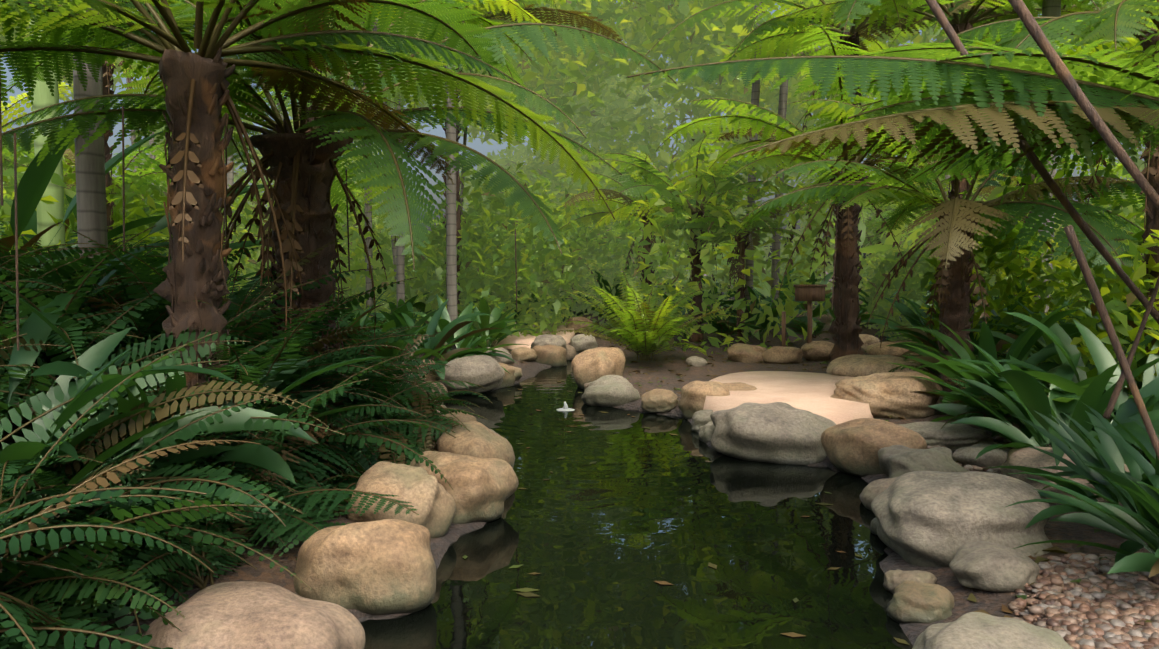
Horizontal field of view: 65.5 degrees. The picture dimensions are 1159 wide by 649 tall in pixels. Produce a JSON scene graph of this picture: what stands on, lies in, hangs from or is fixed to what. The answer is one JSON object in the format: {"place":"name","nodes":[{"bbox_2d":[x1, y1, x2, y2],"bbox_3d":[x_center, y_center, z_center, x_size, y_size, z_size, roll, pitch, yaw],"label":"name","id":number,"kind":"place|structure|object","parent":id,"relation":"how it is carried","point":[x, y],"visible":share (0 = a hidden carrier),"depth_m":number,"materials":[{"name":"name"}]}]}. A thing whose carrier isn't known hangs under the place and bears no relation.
{"place":"outdoors","nodes":[
{"label":"outdoors","id":0,"kind":"place"},
{"bbox_2d":[0,1,1146,264],"label":"sky","id":1,"kind":"structure","parent":0,"point":[484,148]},
{"bbox_2d":[5,265,1151,648],"bbox_3d":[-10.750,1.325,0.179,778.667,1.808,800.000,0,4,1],"label":"ground","id":2,"kind":"structure","parent":0,"point":[987,601],"depth_m":4.92,"materials":[{"name":"soil"}]},
{"bbox_2d":[29,0,65,259],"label":"green palm trunk","id":3,"kind":"object","parent":2,"relation":"on","point":[42,96],"visible":0.17,"depth_m":7.85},
{"bbox_2d":[153,47,235,445],"bbox_3d":[-2.093,-0.228,4.939,0.426,2.490,0.401,0,4,1],"label":"tree fern trunk","id":4,"kind":"object","parent":2,"relation":"on","point":[201,272],"visible":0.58,"depth_m":4.83,"materials":[{"name":"brown plant"}]},
{"bbox_2d":[0,0,1158,353],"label":"tree fern fronds","id":5,"kind":"object","parent":4,"relation":"attached to","point":[950,92],"visible":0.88,"depth_m":5.29,"materials":[{"name":"green plant"}]},
{"bbox_2d":[141,581,365,648],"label":"boulder","id":6,"kind":"object","parent":2,"relation":"on","point":[245,615],"visible":1,"depth_m":3.20,"materials":[{"name":"beige stone"}]},
{"bbox_2d":[293,519,435,614],"bbox_3d":[-0.990,1.120,4.205,0.665,0.448,0.525,0,4,1],"label":"boulder","id":7,"kind":"object","parent":2,"relation":"on","point":[384,567],"visible":0.98,"depth_m":4.00,"materials":[{"name":"beige stone"}]},
{"bbox_2d":[385,366,411,394],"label":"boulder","id":8,"kind":"object","parent":2,"relation":"on","point":[399,377],"visible":0.04,"depth_m":9.79,"materials":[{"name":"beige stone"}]},
{"bbox_2d":[347,461,455,537],"bbox_3d":[-1.003,1.038,5.140,0.581,0.479,0.515,0,4,1],"label":"boulder","id":9,"kind":"object","parent":2,"relation":"on","point":[427,496],"visible":0.62,"depth_m":4.99,"materials":[{"name":"beige stone"}]},
{"bbox_2d":[412,381,447,400],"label":"bank stone","id":10,"kind":"object","parent":2,"relation":"on","point":[445,388],"visible":0.04,"depth_m":9.97,"materials":[{"name":"grey stone"}]},
{"bbox_2d":[444,411,476,422],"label":"bank stone","id":11,"kind":"object","parent":2,"relation":"on","point":[461,416],"visible":0.15,"depth_m":8.05,"materials":[{"name":"beige stone"}]},
{"bbox_2d":[426,424,498,450],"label":"bank stone","id":12,"kind":"object","parent":2,"relation":"on","point":[453,425],"visible":0.08,"depth_m":7.05,"materials":[{"name":"beige stone"}]},
{"bbox_2d":[410,451,518,523],"bbox_3d":[-0.755,1.038,5.604,0.745,0.484,0.639,0,4,1],"label":"boulder","id":13,"kind":"object","parent":2,"relation":"on","point":[484,489],"visible":0.44,"depth_m":5.41,"materials":[{"name":"beige stone"}]},
{"bbox_2d":[436,355,504,394],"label":"boulder","id":14,"kind":"object","parent":2,"relation":"on","point":[487,372],"visible":0.73,"depth_m":10.60,"materials":[{"name":"grey stone"}]},
{"bbox_2d":[435,421,514,467],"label":"bank stone","id":15,"kind":"object","parent":2,"relation":"on","point":[480,440],"visible":0.33,"depth_m":6.37,"materials":[{"name":"beige stone"}]},
{"bbox_2d":[484,347,513,363],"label":"boulder","id":16,"kind":"object","parent":2,"relation":"on","point":[499,359],"visible":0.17,"depth_m":12.88,"materials":[{"name":"grey stone"}]},
{"bbox_2d":[497,363,514,387],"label":"bank stone","id":17,"kind":"object","parent":2,"relation":"on","point":[508,380],"visible":0.29,"depth_m":11.39,"materials":[{"name":"beige stone"}]},
{"bbox_2d":[0,221,1028,648],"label":"ferns","id":18,"kind":"object","parent":2,"relation":"on","point":[70,571],"visible":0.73,"depth_m":4.23,"materials":[{"name":"green plant"}]},
{"bbox_2d":[509,366,522,380],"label":"boulder","id":19,"kind":"object","parent":2,"relation":"on","point":[518,374],"visible":0.38,"depth_m":11.76,"materials":[{"name":"beige stone"}]},
{"bbox_2d":[511,347,536,361],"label":"boulder","id":20,"kind":"object","parent":2,"relation":"on","point":[524,354],"visible":0.83,"depth_m":13.47,"materials":[{"name":"beige stone"}]},
{"bbox_2d":[487,323,574,348],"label":"sand path","id":21,"kind":"structure","parent":2,"relation":"on","point":[528,339],"depth_m":15.31,"materials":[{"name":"beige sand"}]},
{"bbox_2d":[531,334,566,350],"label":"boulder","id":22,"kind":"object","parent":2,"relation":"on","point":[549,339],"visible":0.5,"depth_m":14.08,"materials":[{"name":"grey stone"}]},
{"bbox_2d":[532,345,566,366],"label":"bank stone","id":23,"kind":"object","parent":2,"relation":"on","point":[553,355],"visible":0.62,"depth_m":13.61,"materials":[{"name":"beige stone"}]},
{"bbox_2d":[73,0,1060,359],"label":"palm trunks","id":24,"kind":"object","parent":2,"relation":"on","point":[91,196],"visible":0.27,"depth_m":12.73,"materials":[{"name":"grey plant"}]},
{"bbox_2d":[566,344,576,360],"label":"bank stone","id":25,"kind":"object","parent":2,"relation":"on","point":[571,352],"visible":0.29,"depth_m":14.48,"materials":[{"name":"beige stone"}]},
{"bbox_2d":[0,0,1158,395],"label":"foliage","id":26,"kind":"object","parent":2,"relation":"on","point":[596,98],"visible":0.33,"depth_m":16.71,"materials":[{"name":"green plant"}]},
{"bbox_2d":[0,111,1158,577],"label":"understory plants","id":27,"kind":"object","parent":2,"relation":"on","point":[1062,413],"visible":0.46,"depth_m":5.94,"materials":[{"name":"green plant"}]},
{"bbox_2d":[0,0,1158,360],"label":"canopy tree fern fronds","id":28,"kind":"object","parent":2,"relation":"on","point":[644,326],"visible":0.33,"depth_m":12.71,"materials":[{"name":"green plant"}]},
{"bbox_2d":[0,0,1158,459],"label":"stems and vines","id":29,"kind":"object","parent":2,"relation":"on","point":[1070,82],"visible":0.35,"depth_m":3.89,"materials":[{"name":"brown wood"}]},
{"bbox_2d":[566,316,594,334],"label":"boulder","id":30,"kind":"object","parent":2,"relation":"on","point":[573,325],"visible":0.5,"depth_m":17.51,"materials":[{"name":"beige stone"}]},
{"bbox_2d":[8,0,1158,425],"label":"tree fern trunks","id":31,"kind":"object","parent":2,"relation":"on","point":[316,174],"visible":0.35,"depth_m":7.81,"materials":[{"name":"brown plant"}]},
{"bbox_2d":[571,334,597,352],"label":"boulder","id":32,"kind":"object","parent":2,"relation":"on","point":[580,343],"visible":0.69,"depth_m":14.61,"materials":[{"name":"grey stone"}]},
{"bbox_2d":[571,347,625,388],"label":"bank stone","id":33,"kind":"object","parent":2,"relation":"on","point":[590,365],"visible":0.73,"depth_m":11.14,"materials":[{"name":"beige stone"}]},
{"bbox_2d":[581,375,639,406],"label":"boulder","id":34,"kind":"object","parent":2,"relation":"on","point":[610,390],"visible":0.73,"depth_m":9.81,"materials":[{"name":"grey stone"}]},
{"bbox_2d":[113,338,1151,648],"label":"fallen leaves","id":35,"kind":"object","parent":2,"relation":"on","point":[1037,560],"visible":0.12,"depth_m":8.35,"materials":[{"name":"plant"}]},
{"bbox_2d":[686,356,707,366],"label":"rock","id":36,"kind":"object","parent":2,"relation":"on","point":[695,361],"visible":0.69,"depth_m":12.18,"materials":[{"name":"grey stone"}]},
{"bbox_2d":[691,410,712,431],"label":"bank stone","id":37,"kind":"object","parent":2,"relation":"on","point":[700,418],"visible":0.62,"depth_m":8.36,"materials":[{"name":"grey stone"}]},
{"bbox_2d":[679,380,729,419],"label":"boulder","id":38,"kind":"object","parent":2,"relation":"on","point":[694,394],"visible":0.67,"depth_m":8.91,"materials":[{"name":"beige stone"}]},
{"bbox_2d":[698,421,714,442],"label":"bank stone","id":39,"kind":"object","parent":2,"relation":"on","point":[706,431],"visible":0.29,"depth_m":7.85,"materials":[{"name":"grey stone"}]},
{"bbox_2d":[691,127,737,288],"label":"tree","id":40,"kind":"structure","parent":2,"relation":"on","point":[730,209],"depth_m":34.09,"materials":[{"name":"plant"}]},
{"bbox_2d":[723,382,756,390],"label":"rock","id":41,"kind":"object","parent":2,"relation":"on","point":[738,386],"visible":0.08,"depth_m":9.29,"materials":[{"name":"beige stone"}]},
{"bbox_2d":[726,343,767,362],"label":"boulder","id":42,"kind":"object","parent":2,"relation":"on","point":[741,352],"visible":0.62,"depth_m":12.55,"materials":[{"name":"beige stone"}]},
{"bbox_2d":[710,402,835,464],"bbox_3d":[1.631,0.934,7.437,1.119,0.551,0.968,0,4,1],"label":"boulder","id":43,"kind":"object","parent":2,"relation":"on","point":[779,433],"visible":0.77,"depth_m":7.10,"materials":[{"name":"grey stone"}]},
{"bbox_2d":[762,346,802,363],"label":"boulder","id":44,"kind":"object","parent":2,"relation":"on","point":[780,355],"visible":0.75,"depth_m":12.38,"materials":[{"name":"beige stone"}]},
{"bbox_2d":[782,284,826,360],"bbox_3d":[3.198,-0.026,12.868,0.620,1.089,0.110,0,4,1],"label":"garden sign","id":45,"kind":"object","parent":2,"relation":"on","point":[809,293],"visible":0.83,"depth_m":12.80,"materials":[{"name":"brown wood"}]},
{"bbox_2d":[801,341,833,360],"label":"boulder","id":46,"kind":"object","parent":2,"relation":"on","point":[817,350],"visible":0.6,"depth_m":12.66,"materials":[{"name":"beige stone"}]},
{"bbox_2d":[859,334,879,350],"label":"boulder","id":47,"kind":"object","parent":2,"relation":"on","point":[867,339],"visible":0.31,"depth_m":13.77,"materials":[{"name":"beige stone"}]},
{"bbox_2d":[870,518,877,535],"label":"bank stone","id":48,"kind":"object","parent":2,"relation":"on","point":[873,526],"visible":0.06,"depth_m":5.19,"materials":[{"name":"grey stone"}]},
{"bbox_2d":[821,418,926,476],"bbox_3d":[2.185,0.926,6.734,0.747,0.427,0.531,3,5,38],"label":"boulder","id":49,"kind":"object","parent":2,"relation":"on","point":[852,447],"visible":0.69,"depth_m":6.56,"materials":[{"name":"beige stone"}]},
{"bbox_2d":[826,354,927,376],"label":"boulder","id":50,"kind":"object","parent":2,"relation":"on","point":[855,365],"visible":0.52,"depth_m":10.36,"materials":[{"name":"beige stone"}]},
{"bbox_2d":[859,477,897,510],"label":"bank stone","id":51,"kind":"object","parent":2,"relation":"on","point":[871,492],"visible":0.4,"depth_m":5.72,"materials":[{"name":"grey stone"}]},
{"bbox_2d":[830,371,942,418],"bbox_3d":[2.977,0.709,8.801,1.113,0.502,0.946,0,4,1],"label":"boulder","id":52,"kind":"object","parent":2,"relation":"on","point":[886,394],"visible":0.77,"depth_m":8.42,"materials":[{"name":"beige stone"}]},
{"bbox_2d":[866,341,918,357],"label":"boulder","id":53,"kind":"object","parent":2,"relation":"on","point":[876,349],"visible":0.35,"depth_m":12.52,"materials":[{"name":"beige stone"}]},
{"bbox_2d":[883,569,936,593],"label":"bank stone","id":54,"kind":"object","parent":2,"relation":"on","point":[893,579],"visible":0.65,"depth_m":4.26,"materials":[{"name":"beige stone"}]},
{"bbox_2d":[886,580,954,623],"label":"bank stone","id":55,"kind":"object","parent":2,"relation":"on","point":[914,602],"visible":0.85,"depth_m":3.90,"materials":[{"name":"beige stone"}]},
{"bbox_2d":[878,445,966,477],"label":"boulder","id":56,"kind":"object","parent":2,"relation":"on","point":[897,460],"visible":0.52,"depth_m":6.05,"materials":[{"name":"grey stone"}]},
{"bbox_2d":[899,421,996,450],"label":"boulder","id":57,"kind":"object","parent":2,"relation":"on","point":[953,436],"visible":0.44,"depth_m":7.08,"materials":[{"name":"grey stone"}]},
{"bbox_2d":[871,471,1052,566],"bbox_3d":[2.026,1.050,4.756,0.890,0.503,0.870,0,4,1],"label":"boulder","id":58,"kind":"object","parent":2,"relation":"on","point":[932,519],"visible":0.79,"depth_m":4.50,"materials":[{"name":"grey stone"}]},
{"bbox_2d":[952,444,1009,472],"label":"boulder","id":59,"kind":"object","parent":2,"relation":"on","point":[991,458],"visible":0.54,"depth_m":6.33,"materials":[{"name":"grey stone"}]},
{"bbox_2d":[918,362,1047,473],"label":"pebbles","id":60,"kind":"object","parent":2,"relation":"on","point":[968,467],"depth_m":6.30,"materials":[{"name":"gravel"}]},
{"bbox_2d":[912,612,1073,648],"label":"boulder","id":61,"kind":"object","parent":2,"relation":"on","point":[975,630],"visible":0.98,"depth_m":3.27,"materials":[{"name":"grey stone"}]},
{"bbox_2d":[949,541,1039,592],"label":"boulder","id":62,"kind":"object","parent":2,"relation":"on","point":[987,566],"visible":0.81,"depth_m":3.99,"materials":[{"name":"grey stone"}]},
{"bbox_2d":[1000,446,1128,500],"bbox_3d":[3.157,0.976,5.825,0.764,0.357,0.685,0,4,1],"label":"boulder","id":63,"kind":"object","parent":2,"relation":"on","point":[1029,457],"visible":0.27,"depth_m":5.70,"materials":[{"name":"grey stone"}]},
{"bbox_2d":[1008,551,1158,648],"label":"pebbles","id":64,"kind":"object","parent":2,"relation":"on","point":[1077,615],"visible":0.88,"depth_m":3.67,"materials":[{"name":"beige gravel"}]},
{"bbox_2d":[360,360,912,648],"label":"water","id":65,"kind":"structure","parent":0,"point":[619,527],"depth_m":4.92,"materials":[{"name":"green liquid"}]},
{"bbox_2d":[411,360,436,384],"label":"boulder","id":66,"kind":"object","parent":65,"relation":"in","point":[430,378],"visible":0.15,"depth_m":10.65,"materials":[{"name":"beige stone"}]},
{"bbox_2d":[556,402,574,411],"bbox_3d":[-0.149,0.870,9.591,0.200,0.100,0.200,0,4,1],"label":"fountain jet","id":67,"kind":"object","parent":65,"relation":"on","point":[565,408],"visible":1,"depth_m":9.57,"materials":[{"name":"liquid"}]},
{"bbox_2d":[641,389,678,412],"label":"boulder","id":68,"kind":"object","parent":65,"relation":"in","point":[659,400],"visible":0.94,"depth_m":9.35,"materials":[{"name":"beige stone"}]},
{"bbox_2d":[463,381,909,644],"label":"floating leaves","id":69,"kind":"object","parent":65,"relation":"on","point":[527,593],"visible":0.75,"depth_m":4.60,"materials":[{"name":"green plant"}]},
{"bbox_2d":[703,371,872,424],"bbox_3d":[2.114,0.755,9.222,1.819,0.160,3.482,1,4,18],"label":"sand patch","id":70,"kind":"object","parent":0,"point":[812,392],"depth_m":8.94,"materials":[{"name":"beige sand"}]}
]}

